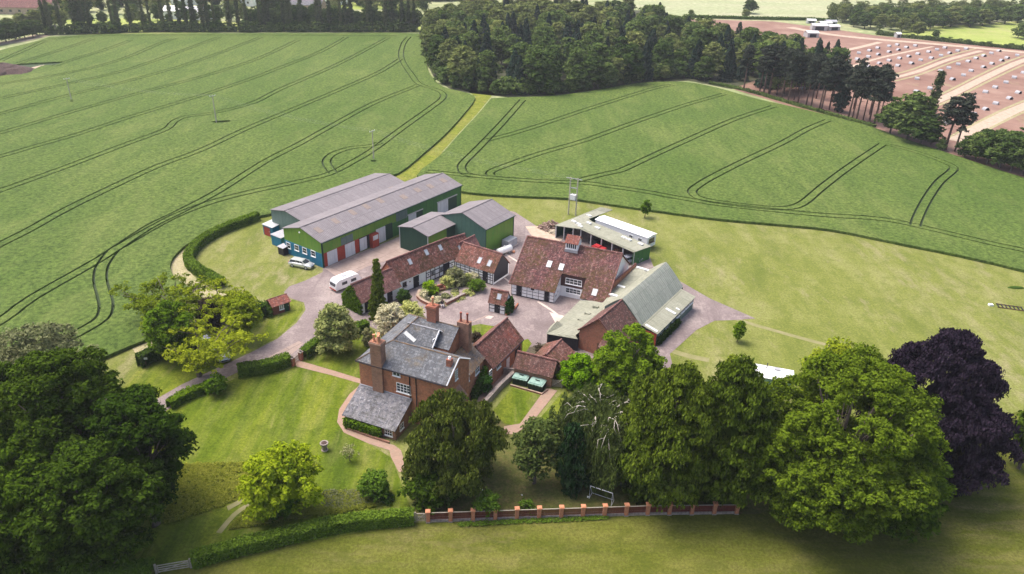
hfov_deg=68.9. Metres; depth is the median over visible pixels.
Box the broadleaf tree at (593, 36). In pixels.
[582,29,606,52]
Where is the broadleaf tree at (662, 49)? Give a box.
[651,42,678,69]
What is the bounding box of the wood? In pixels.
[826,0,1023,18]
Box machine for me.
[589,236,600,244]
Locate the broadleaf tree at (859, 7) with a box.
[850,4,864,9]
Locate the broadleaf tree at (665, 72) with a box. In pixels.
[660,65,670,79]
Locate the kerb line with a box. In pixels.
[537,301,556,313]
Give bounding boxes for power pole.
[209,95,216,122]
[369,129,374,158]
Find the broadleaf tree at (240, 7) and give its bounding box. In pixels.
[238,3,248,18]
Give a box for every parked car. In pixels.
[214,348,230,362]
[288,256,314,269]
[624,253,642,262]
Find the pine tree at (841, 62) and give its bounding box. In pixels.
[828,58,845,109]
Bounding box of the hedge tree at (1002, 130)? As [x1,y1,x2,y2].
[999,128,1013,131]
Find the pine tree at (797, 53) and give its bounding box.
[786,48,805,100]
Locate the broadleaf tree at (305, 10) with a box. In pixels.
[301,6,311,22]
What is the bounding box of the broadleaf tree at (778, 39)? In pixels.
[767,35,787,43]
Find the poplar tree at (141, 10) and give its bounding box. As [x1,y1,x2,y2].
[138,0,144,24]
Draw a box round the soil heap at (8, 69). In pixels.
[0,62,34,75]
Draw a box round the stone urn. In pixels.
[320,440,327,451]
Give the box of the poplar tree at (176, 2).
[173,0,181,26]
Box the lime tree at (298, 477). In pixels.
[242,439,324,523]
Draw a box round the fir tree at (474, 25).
[470,19,481,54]
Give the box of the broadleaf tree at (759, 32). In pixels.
[734,31,762,38]
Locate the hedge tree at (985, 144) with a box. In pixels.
[972,129,1005,163]
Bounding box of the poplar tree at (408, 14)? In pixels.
[406,0,410,30]
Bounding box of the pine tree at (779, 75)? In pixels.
[773,51,785,94]
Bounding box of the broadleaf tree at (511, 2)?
[501,0,514,4]
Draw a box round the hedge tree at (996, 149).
[984,131,1020,167]
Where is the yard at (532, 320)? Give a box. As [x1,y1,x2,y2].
[157,211,754,408]
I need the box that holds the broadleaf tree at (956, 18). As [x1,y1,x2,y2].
[949,12,962,26]
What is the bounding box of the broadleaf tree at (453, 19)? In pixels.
[447,17,461,25]
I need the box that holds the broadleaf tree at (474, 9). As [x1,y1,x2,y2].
[467,4,482,15]
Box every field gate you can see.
[153,558,191,573]
[414,512,425,521]
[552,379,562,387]
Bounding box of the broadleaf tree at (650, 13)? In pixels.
[644,11,658,19]
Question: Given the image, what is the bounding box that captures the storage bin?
[277,243,288,255]
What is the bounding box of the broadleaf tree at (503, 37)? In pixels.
[497,33,506,64]
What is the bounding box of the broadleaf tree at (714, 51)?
[700,41,725,77]
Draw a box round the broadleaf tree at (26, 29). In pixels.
[15,21,33,37]
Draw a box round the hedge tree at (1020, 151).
[1007,140,1023,175]
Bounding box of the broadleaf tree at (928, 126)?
[898,110,947,143]
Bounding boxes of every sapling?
[641,200,651,217]
[733,320,746,341]
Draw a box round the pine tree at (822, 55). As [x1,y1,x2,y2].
[803,52,827,105]
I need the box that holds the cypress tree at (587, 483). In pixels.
[578,455,603,489]
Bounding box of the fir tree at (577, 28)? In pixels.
[572,20,581,37]
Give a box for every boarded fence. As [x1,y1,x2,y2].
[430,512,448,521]
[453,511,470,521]
[475,510,492,520]
[497,510,514,519]
[519,509,536,518]
[541,508,559,517]
[563,508,580,517]
[585,507,602,516]
[607,506,624,515]
[628,505,646,515]
[650,505,667,514]
[671,505,690,514]
[694,505,713,514]
[716,504,735,513]
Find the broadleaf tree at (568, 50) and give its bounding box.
[563,41,586,64]
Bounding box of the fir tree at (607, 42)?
[604,36,609,47]
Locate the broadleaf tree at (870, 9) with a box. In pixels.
[866,6,882,13]
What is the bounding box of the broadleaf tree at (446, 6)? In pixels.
[441,3,454,10]
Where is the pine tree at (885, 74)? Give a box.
[868,66,898,123]
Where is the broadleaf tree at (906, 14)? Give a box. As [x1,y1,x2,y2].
[901,12,913,18]
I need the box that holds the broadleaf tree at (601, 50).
[584,43,619,84]
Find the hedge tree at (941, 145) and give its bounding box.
[935,138,948,149]
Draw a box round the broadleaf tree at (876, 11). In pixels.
[871,9,880,15]
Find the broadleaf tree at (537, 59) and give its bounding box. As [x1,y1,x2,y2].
[520,49,560,91]
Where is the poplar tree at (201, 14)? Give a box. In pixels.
[196,0,205,23]
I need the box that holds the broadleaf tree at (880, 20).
[872,13,889,29]
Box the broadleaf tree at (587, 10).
[579,5,599,22]
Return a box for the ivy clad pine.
[831,68,853,111]
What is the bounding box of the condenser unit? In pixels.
[502,235,516,246]
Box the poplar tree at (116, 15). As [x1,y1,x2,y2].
[111,0,118,21]
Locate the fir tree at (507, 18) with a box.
[505,13,511,25]
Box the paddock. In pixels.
[99,152,1023,571]
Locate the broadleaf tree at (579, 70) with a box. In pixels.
[566,64,587,90]
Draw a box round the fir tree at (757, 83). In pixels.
[754,48,780,89]
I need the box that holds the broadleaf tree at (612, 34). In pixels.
[603,29,623,47]
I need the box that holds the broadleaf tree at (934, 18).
[926,12,942,29]
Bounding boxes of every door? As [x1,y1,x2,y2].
[263,225,270,236]
[284,303,288,311]
[327,248,337,265]
[345,241,354,257]
[365,302,369,312]
[376,226,385,242]
[385,223,392,239]
[387,291,392,302]
[408,208,422,220]
[413,275,418,287]
[437,194,456,211]
[444,262,448,274]
[483,271,486,282]
[495,305,498,312]
[506,356,509,366]
[516,286,521,295]
[544,291,548,301]
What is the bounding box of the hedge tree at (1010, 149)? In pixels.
[993,131,1023,171]
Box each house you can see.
[163,5,178,18]
[171,0,197,4]
[185,6,211,19]
[222,0,256,5]
[290,0,326,9]
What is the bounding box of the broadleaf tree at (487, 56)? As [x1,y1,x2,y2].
[476,50,503,80]
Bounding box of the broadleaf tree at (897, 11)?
[885,8,902,19]
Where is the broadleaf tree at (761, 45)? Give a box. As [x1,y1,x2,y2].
[752,40,779,81]
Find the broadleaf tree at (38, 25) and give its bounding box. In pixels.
[33,20,43,34]
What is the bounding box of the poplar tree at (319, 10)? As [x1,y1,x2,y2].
[316,0,322,30]
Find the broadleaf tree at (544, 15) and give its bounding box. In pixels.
[535,11,558,26]
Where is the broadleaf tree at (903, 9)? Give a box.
[900,6,910,11]
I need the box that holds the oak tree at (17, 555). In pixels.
[0,434,76,573]
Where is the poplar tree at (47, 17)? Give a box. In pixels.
[41,0,53,29]
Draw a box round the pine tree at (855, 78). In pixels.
[845,57,869,116]
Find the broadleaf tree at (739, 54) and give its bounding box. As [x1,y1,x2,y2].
[735,41,750,66]
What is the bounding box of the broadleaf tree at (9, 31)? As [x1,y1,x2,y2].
[0,21,16,41]
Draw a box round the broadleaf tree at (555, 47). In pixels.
[544,44,564,59]
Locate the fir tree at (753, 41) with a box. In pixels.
[750,34,756,43]
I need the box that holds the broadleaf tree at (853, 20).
[849,13,859,26]
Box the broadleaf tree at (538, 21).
[531,18,545,35]
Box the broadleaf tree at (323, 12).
[321,8,327,22]
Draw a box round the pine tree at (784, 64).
[778,48,793,96]
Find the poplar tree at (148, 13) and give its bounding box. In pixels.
[144,0,150,24]
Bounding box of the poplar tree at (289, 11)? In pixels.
[286,0,292,23]
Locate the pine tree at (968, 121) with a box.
[954,98,979,151]
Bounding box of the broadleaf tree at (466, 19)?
[461,16,475,23]
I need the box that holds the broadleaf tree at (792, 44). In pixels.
[786,41,800,50]
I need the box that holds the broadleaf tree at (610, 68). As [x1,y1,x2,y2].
[599,62,618,83]
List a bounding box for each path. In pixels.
[295,361,360,382]
[337,387,403,471]
[470,365,512,401]
[504,388,556,433]
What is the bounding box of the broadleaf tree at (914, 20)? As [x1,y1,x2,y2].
[908,15,921,30]
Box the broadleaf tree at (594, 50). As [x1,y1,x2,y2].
[586,42,609,57]
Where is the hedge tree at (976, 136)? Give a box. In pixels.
[965,131,989,160]
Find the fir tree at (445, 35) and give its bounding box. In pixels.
[441,27,448,39]
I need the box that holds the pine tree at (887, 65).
[868,63,893,120]
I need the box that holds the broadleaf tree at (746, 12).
[741,9,751,15]
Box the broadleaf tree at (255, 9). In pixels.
[253,8,262,23]
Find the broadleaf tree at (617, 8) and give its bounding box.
[614,6,624,19]
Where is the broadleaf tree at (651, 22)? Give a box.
[644,15,658,38]
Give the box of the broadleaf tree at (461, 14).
[451,10,467,25]
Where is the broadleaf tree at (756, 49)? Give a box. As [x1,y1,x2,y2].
[749,42,758,75]
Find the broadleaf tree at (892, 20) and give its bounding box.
[886,14,900,29]
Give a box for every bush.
[39,25,50,34]
[49,26,57,34]
[55,26,62,33]
[62,25,74,33]
[65,24,75,33]
[71,20,86,33]
[81,23,94,32]
[88,23,98,32]
[95,21,110,32]
[105,21,120,32]
[114,22,125,32]
[122,24,129,31]
[128,23,139,31]
[131,23,142,31]
[138,21,152,31]
[143,20,154,31]
[148,23,158,31]
[153,21,166,31]
[161,22,171,31]
[166,20,179,31]
[176,23,184,31]
[180,21,190,31]
[182,20,199,31]
[199,23,206,31]
[203,21,213,31]
[208,20,221,31]
[215,22,226,31]
[221,22,232,31]
[231,24,237,31]
[237,20,252,31]
[244,21,257,31]
[253,22,262,31]
[259,24,267,31]
[264,21,274,31]
[270,24,280,31]
[274,22,285,31]
[285,20,298,31]
[294,21,307,31]
[297,21,308,31]
[307,23,314,31]
[311,20,322,31]
[319,23,325,31]
[323,22,330,30]
[329,20,342,31]
[334,21,346,31]
[344,24,355,31]
[347,22,356,31]
[352,21,366,31]
[363,22,374,31]
[372,21,381,31]
[380,23,386,31]
[385,22,394,31]
[392,19,403,31]
[402,21,411,31]
[409,23,417,31]
[420,46,427,54]
[423,55,431,66]
[429,58,449,75]
[433,66,450,82]
[449,72,463,87]
[461,75,475,89]
[471,489,502,518]
[477,80,487,91]
[489,80,500,93]
[496,76,514,94]
[511,76,530,94]
[517,498,534,514]
[525,80,543,94]
[537,78,561,94]
[555,82,566,92]
[555,352,601,391]
[562,74,582,91]
[581,78,593,90]
[595,77,610,88]
[619,76,632,83]
[651,63,664,79]
[667,65,675,77]
[670,60,689,77]
[860,446,957,542]
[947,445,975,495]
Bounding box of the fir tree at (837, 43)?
[832,39,840,50]
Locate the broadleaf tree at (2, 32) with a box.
[0,29,6,40]
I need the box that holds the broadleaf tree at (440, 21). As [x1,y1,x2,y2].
[436,19,449,25]
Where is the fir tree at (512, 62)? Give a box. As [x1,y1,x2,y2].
[505,47,518,77]
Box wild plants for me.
[321,488,372,508]
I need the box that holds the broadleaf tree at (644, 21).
[627,17,649,37]
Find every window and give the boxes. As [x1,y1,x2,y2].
[294,244,299,251]
[302,247,307,254]
[311,250,315,257]
[384,429,392,437]
[392,371,400,377]
[396,382,410,395]
[400,421,404,431]
[455,368,458,381]
[475,366,479,376]
[565,278,581,286]
[565,287,580,295]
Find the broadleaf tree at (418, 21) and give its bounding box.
[410,8,420,25]
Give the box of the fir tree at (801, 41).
[799,37,804,54]
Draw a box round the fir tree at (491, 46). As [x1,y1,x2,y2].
[485,33,496,66]
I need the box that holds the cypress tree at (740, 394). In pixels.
[685,354,784,510]
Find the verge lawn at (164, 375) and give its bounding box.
[122,299,302,395]
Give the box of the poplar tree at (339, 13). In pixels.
[337,0,342,24]
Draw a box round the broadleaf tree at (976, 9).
[963,7,979,24]
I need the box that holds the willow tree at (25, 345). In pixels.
[0,320,109,371]
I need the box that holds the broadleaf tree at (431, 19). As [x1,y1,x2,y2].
[419,14,440,31]
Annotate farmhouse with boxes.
[342,297,470,440]
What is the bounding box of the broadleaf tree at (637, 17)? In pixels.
[630,16,650,34]
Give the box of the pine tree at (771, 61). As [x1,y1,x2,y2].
[762,45,786,94]
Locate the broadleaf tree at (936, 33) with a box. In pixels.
[932,30,940,35]
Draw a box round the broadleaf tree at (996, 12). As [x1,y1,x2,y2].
[989,7,1001,23]
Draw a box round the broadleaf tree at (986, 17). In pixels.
[978,9,996,25]
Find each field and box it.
[0,0,59,14]
[0,33,474,361]
[152,410,1023,573]
[274,2,419,10]
[417,81,1023,271]
[634,0,1020,20]
[691,19,1023,177]
[882,21,1023,46]
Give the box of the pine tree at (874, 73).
[862,65,880,119]
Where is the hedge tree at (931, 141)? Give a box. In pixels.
[925,132,938,144]
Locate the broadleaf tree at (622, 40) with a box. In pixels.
[609,36,634,73]
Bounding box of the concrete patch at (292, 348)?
[267,341,303,357]
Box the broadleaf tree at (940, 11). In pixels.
[936,8,944,24]
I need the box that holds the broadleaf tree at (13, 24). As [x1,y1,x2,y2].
[7,21,25,39]
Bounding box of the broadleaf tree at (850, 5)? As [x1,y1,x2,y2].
[839,3,853,20]
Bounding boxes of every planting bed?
[425,285,469,306]
[526,343,545,353]
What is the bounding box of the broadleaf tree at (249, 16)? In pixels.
[241,8,254,21]
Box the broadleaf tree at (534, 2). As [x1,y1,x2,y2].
[529,0,545,12]
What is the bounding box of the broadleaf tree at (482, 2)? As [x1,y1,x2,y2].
[479,0,491,6]
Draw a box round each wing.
[454,312,484,399]
[473,317,523,384]
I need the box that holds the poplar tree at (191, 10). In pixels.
[187,0,195,22]
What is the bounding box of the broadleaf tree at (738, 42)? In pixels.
[725,38,743,61]
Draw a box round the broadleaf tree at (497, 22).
[487,20,505,34]
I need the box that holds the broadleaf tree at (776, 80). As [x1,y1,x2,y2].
[771,58,795,93]
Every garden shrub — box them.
[264,499,300,522]
[339,444,359,460]
[356,468,389,501]
[380,492,394,505]
[396,288,411,303]
[419,289,429,298]
[422,279,439,294]
[430,295,440,303]
[439,275,454,288]
[441,292,452,298]
[443,265,465,286]
[450,288,459,293]
[451,292,465,301]
[462,273,472,284]
[463,289,475,296]
[467,278,486,291]
[468,272,480,279]
[472,330,481,343]
[477,375,492,392]
[533,342,542,352]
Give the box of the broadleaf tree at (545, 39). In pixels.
[536,34,555,47]
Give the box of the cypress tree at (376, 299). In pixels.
[367,258,387,320]
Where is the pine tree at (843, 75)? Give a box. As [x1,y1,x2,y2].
[835,63,850,111]
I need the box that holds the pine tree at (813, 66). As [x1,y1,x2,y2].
[804,52,823,104]
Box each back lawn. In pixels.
[494,388,539,424]
[541,383,628,420]
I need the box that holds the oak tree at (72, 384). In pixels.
[0,345,182,501]
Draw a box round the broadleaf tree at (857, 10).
[847,8,863,18]
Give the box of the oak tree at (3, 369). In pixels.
[0,361,77,432]
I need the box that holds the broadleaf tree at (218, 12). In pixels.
[210,5,224,20]
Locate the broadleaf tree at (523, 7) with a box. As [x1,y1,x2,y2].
[512,3,536,20]
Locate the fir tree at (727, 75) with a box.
[717,48,734,82]
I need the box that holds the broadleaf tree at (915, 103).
[885,91,937,138]
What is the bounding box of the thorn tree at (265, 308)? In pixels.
[256,300,273,317]
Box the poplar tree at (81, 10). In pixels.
[78,0,86,25]
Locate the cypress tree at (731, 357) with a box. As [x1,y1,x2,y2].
[720,354,738,381]
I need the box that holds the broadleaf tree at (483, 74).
[473,66,494,85]
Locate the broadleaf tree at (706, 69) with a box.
[692,55,715,80]
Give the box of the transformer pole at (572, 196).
[567,177,580,215]
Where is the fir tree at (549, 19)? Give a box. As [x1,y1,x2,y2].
[546,12,555,42]
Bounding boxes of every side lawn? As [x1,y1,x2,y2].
[472,324,493,335]
[521,339,531,351]
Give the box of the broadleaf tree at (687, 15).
[680,14,694,21]
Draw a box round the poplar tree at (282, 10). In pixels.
[279,0,285,30]
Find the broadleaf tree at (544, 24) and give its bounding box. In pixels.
[531,22,556,43]
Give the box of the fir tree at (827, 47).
[825,41,830,54]
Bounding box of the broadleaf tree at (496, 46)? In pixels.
[484,35,503,62]
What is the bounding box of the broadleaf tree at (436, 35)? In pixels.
[424,34,442,58]
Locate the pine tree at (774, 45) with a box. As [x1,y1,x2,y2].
[759,42,780,92]
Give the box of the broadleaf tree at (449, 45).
[435,37,459,68]
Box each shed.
[262,219,278,236]
[266,293,290,314]
[270,229,284,245]
[546,266,648,350]
[555,207,650,264]
[605,262,682,325]
[640,289,695,345]
[803,30,818,37]
[806,19,816,23]
[810,23,827,30]
[817,21,832,23]
[827,24,840,30]
[894,32,901,37]
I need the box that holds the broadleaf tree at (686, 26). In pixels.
[681,24,689,36]
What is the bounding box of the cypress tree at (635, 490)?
[615,422,668,505]
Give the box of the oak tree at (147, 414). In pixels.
[81,383,199,527]
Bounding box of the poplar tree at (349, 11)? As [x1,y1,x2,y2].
[347,0,353,24]
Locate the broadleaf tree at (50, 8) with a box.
[48,5,59,26]
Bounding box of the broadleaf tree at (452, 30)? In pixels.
[446,27,462,36]
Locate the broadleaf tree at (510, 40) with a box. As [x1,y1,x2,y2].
[501,33,521,61]
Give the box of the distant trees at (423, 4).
[62,0,431,16]
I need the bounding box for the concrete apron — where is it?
[325,237,408,275]
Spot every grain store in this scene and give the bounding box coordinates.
[398,212,454,250]
[440,199,515,249]
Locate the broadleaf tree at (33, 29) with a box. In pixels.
[24,20,40,36]
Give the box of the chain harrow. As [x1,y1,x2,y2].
[996,303,1023,310]
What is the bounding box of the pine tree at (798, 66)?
[793,51,805,99]
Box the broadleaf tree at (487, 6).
[483,2,496,10]
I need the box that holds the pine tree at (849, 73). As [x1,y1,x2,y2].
[838,61,856,112]
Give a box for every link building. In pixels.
[446,233,466,266]
[457,234,479,249]
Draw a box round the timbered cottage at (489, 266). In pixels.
[455,241,509,284]
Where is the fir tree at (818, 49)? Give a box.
[802,44,823,89]
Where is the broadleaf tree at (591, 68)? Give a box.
[573,52,607,87]
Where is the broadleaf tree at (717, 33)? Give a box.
[708,26,727,50]
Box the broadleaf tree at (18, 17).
[12,12,29,23]
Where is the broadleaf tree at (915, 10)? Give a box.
[911,8,919,12]
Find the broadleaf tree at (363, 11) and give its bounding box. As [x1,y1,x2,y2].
[360,6,370,20]
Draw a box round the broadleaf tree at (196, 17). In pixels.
[187,9,198,20]
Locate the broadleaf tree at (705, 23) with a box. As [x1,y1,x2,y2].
[698,19,713,28]
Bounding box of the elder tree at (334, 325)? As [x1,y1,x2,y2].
[313,302,360,354]
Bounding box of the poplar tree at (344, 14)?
[341,0,347,24]
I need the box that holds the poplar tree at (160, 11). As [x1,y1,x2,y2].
[156,0,164,26]
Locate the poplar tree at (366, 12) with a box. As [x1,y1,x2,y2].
[364,0,369,24]
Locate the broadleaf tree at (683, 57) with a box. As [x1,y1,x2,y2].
[674,49,688,63]
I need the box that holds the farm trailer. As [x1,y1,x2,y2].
[592,243,606,249]
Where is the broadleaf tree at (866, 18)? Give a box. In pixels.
[858,12,874,28]
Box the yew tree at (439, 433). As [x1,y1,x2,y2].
[401,387,509,499]
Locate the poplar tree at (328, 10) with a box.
[325,0,331,30]
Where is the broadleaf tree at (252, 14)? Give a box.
[247,6,256,21]
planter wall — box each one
[416,289,428,304]
[445,289,474,304]
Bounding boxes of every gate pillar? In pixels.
[290,355,295,366]
[297,349,303,360]
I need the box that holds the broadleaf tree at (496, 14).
[488,8,505,20]
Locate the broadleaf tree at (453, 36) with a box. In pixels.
[450,34,463,45]
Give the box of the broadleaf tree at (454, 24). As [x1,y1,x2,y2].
[444,20,465,34]
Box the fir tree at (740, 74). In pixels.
[735,57,749,80]
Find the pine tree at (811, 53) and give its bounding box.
[802,52,813,93]
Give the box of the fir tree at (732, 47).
[718,40,737,75]
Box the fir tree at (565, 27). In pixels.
[559,23,567,43]
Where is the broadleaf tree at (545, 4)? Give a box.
[538,0,556,14]
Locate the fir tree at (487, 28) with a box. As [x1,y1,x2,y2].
[482,24,490,43]
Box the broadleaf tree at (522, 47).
[503,41,530,72]
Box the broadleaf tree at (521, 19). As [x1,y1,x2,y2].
[516,12,535,30]
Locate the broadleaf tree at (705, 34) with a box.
[691,28,716,49]
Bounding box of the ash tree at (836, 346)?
[797,336,856,416]
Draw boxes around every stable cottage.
[350,267,401,313]
[381,237,455,290]
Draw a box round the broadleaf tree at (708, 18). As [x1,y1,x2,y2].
[695,15,715,24]
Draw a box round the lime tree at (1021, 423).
[1010,410,1023,469]
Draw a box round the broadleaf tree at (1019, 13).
[1013,9,1023,22]
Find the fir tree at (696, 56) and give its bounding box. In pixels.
[685,38,703,78]
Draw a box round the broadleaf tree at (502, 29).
[490,24,511,37]
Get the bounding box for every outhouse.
[512,350,559,387]
[536,338,574,378]
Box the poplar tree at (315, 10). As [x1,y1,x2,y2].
[313,0,318,20]
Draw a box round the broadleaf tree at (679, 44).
[673,40,688,52]
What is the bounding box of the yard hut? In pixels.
[488,287,510,313]
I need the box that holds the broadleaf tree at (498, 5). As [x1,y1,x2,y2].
[493,2,507,9]
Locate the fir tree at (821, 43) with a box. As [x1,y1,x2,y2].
[814,39,823,52]
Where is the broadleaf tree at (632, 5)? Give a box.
[618,0,637,11]
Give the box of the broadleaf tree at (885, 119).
[873,96,903,132]
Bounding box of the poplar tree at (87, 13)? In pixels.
[81,0,91,26]
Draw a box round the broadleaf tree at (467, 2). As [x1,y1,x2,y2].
[459,0,472,5]
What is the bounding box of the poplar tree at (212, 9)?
[210,0,215,21]
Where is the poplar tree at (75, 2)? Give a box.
[73,0,82,24]
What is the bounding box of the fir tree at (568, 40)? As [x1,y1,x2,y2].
[560,38,570,72]
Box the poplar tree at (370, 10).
[367,0,373,24]
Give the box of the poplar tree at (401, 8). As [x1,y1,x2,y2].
[399,0,404,22]
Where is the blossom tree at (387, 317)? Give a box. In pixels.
[372,302,405,337]
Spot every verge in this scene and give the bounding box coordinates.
[133,342,151,352]
[708,81,875,126]
[894,53,985,80]
[897,48,974,73]
[939,64,1023,105]
[942,56,1022,93]
[950,100,1023,136]
[988,111,1023,128]
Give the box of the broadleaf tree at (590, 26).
[577,22,602,39]
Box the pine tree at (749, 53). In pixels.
[739,45,758,88]
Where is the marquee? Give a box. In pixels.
[757,363,793,385]
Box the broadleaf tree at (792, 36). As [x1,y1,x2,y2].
[787,33,808,50]
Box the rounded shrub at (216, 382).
[203,372,228,395]
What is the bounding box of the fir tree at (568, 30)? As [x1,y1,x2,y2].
[564,22,572,36]
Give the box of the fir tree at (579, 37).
[575,30,581,39]
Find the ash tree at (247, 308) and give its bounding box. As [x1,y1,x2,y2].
[219,293,264,333]
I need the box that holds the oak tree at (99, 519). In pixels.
[12,434,170,573]
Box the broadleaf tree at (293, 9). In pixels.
[286,4,295,22]
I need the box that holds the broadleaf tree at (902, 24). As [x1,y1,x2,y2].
[895,17,910,31]
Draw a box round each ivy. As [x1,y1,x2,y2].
[341,285,362,314]
[342,417,382,437]
[470,365,487,399]
[504,295,514,315]
[656,318,681,345]
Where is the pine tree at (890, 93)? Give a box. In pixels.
[881,78,895,112]
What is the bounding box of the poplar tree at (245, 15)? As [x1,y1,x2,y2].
[242,0,247,20]
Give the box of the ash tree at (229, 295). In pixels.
[169,275,260,322]
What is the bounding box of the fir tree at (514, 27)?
[508,11,518,35]
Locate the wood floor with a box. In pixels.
[419,10,759,96]
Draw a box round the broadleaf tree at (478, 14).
[474,9,490,19]
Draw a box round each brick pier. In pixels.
[425,509,430,522]
[448,508,452,522]
[471,508,475,521]
[493,509,497,520]
[515,506,519,519]
[537,505,541,518]
[559,505,564,518]
[581,504,586,516]
[602,503,607,516]
[624,503,629,516]
[645,502,651,515]
[667,502,673,515]
[689,505,695,514]
[712,501,718,514]
[734,506,739,514]
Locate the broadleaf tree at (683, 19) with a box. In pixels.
[674,17,685,38]
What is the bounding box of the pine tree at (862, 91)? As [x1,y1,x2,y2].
[853,66,875,118]
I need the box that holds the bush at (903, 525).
[860,446,957,542]
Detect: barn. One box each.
[270,173,403,229]
[282,173,462,267]
[509,234,630,302]
[577,299,641,353]
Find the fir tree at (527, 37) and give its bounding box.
[521,26,531,43]
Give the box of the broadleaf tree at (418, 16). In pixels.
[415,10,422,28]
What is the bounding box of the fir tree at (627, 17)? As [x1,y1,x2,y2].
[622,13,629,32]
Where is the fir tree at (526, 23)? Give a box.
[523,18,531,40]
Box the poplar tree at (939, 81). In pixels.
[929,70,946,113]
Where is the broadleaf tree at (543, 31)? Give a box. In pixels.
[532,26,559,46]
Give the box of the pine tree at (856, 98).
[851,64,861,116]
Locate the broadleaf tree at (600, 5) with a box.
[594,1,610,10]
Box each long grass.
[163,460,319,522]
[228,488,393,529]
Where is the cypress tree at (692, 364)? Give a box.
[676,360,698,402]
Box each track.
[171,249,225,298]
[217,504,248,532]
[227,499,241,509]
[397,80,586,181]
[671,350,709,361]
[737,319,828,346]
[786,27,1023,52]
[831,42,881,51]
[853,46,933,66]
[895,50,981,78]
[928,58,1023,102]
[949,103,1023,140]
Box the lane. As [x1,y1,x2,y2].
[0,35,48,44]
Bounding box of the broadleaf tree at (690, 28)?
[680,23,702,45]
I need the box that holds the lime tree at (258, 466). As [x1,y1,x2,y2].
[234,452,288,522]
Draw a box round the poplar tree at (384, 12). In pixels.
[381,0,387,25]
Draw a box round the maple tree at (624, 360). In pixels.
[589,322,667,396]
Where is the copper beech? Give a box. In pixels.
[835,327,1023,497]
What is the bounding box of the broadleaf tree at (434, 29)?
[421,24,447,48]
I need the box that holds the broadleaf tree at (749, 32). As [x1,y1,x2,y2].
[734,26,761,42]
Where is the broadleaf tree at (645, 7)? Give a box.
[636,4,650,15]
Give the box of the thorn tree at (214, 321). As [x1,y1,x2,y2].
[188,296,222,332]
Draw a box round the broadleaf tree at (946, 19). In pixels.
[937,11,953,27]
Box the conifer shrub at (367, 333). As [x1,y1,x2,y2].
[361,327,372,346]
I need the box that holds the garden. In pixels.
[2,366,409,570]
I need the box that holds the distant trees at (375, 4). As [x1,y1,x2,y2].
[43,0,419,17]
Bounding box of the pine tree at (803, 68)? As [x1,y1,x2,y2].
[796,54,811,101]
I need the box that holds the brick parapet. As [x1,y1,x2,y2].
[612,263,635,288]
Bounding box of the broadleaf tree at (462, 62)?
[445,44,479,86]
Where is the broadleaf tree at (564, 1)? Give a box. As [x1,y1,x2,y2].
[553,0,570,3]
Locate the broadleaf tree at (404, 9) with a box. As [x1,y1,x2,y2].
[398,6,407,22]
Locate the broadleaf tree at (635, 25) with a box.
[625,20,647,39]
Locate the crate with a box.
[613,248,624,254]
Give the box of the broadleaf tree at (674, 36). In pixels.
[663,33,680,43]
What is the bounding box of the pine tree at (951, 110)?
[936,92,978,149]
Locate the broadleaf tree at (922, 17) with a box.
[916,13,930,27]
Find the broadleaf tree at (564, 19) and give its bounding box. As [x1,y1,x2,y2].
[560,15,574,32]
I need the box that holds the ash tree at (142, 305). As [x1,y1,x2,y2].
[107,272,214,329]
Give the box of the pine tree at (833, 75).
[817,55,840,108]
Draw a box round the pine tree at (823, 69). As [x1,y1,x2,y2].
[817,58,838,108]
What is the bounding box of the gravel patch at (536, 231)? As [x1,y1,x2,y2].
[526,226,564,240]
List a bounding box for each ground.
[0,0,1023,151]
[412,420,770,519]
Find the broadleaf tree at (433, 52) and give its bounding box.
[425,37,444,67]
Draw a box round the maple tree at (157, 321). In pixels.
[140,299,196,358]
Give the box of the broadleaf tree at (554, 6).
[545,3,567,14]
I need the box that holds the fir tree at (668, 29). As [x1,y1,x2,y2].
[663,26,670,37]
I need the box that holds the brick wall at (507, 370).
[503,367,513,374]
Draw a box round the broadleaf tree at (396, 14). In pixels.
[393,10,399,17]
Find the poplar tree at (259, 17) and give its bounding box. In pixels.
[255,0,261,30]
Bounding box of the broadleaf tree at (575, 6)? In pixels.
[565,0,584,13]
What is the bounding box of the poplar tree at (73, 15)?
[66,0,78,27]
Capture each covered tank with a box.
[512,372,529,386]
[528,376,546,392]
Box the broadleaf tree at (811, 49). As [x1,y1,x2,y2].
[803,47,826,56]
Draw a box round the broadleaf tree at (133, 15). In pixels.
[123,6,136,21]
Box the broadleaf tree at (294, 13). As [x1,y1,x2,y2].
[292,5,304,20]
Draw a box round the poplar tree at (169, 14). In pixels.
[165,0,172,23]
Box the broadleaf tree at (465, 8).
[462,4,472,15]
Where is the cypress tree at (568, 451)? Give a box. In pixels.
[554,421,587,499]
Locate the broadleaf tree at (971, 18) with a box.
[961,9,982,26]
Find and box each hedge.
[135,345,194,367]
[165,375,221,409]
[182,211,260,286]
[188,506,415,568]
[236,351,291,378]
[299,318,369,359]
[688,14,837,20]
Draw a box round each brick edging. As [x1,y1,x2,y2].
[347,427,389,443]
[510,384,547,394]
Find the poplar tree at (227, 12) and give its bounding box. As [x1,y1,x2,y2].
[223,0,231,26]
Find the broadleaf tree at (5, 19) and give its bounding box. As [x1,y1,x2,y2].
[0,17,15,26]
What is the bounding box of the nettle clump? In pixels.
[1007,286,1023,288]
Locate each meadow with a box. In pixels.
[66,18,421,34]
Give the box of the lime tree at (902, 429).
[743,341,952,544]
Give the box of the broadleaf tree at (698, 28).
[687,27,706,38]
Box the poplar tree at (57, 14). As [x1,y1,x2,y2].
[52,0,62,26]
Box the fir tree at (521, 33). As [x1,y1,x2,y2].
[518,24,523,41]
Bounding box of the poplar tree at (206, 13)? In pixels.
[202,0,209,24]

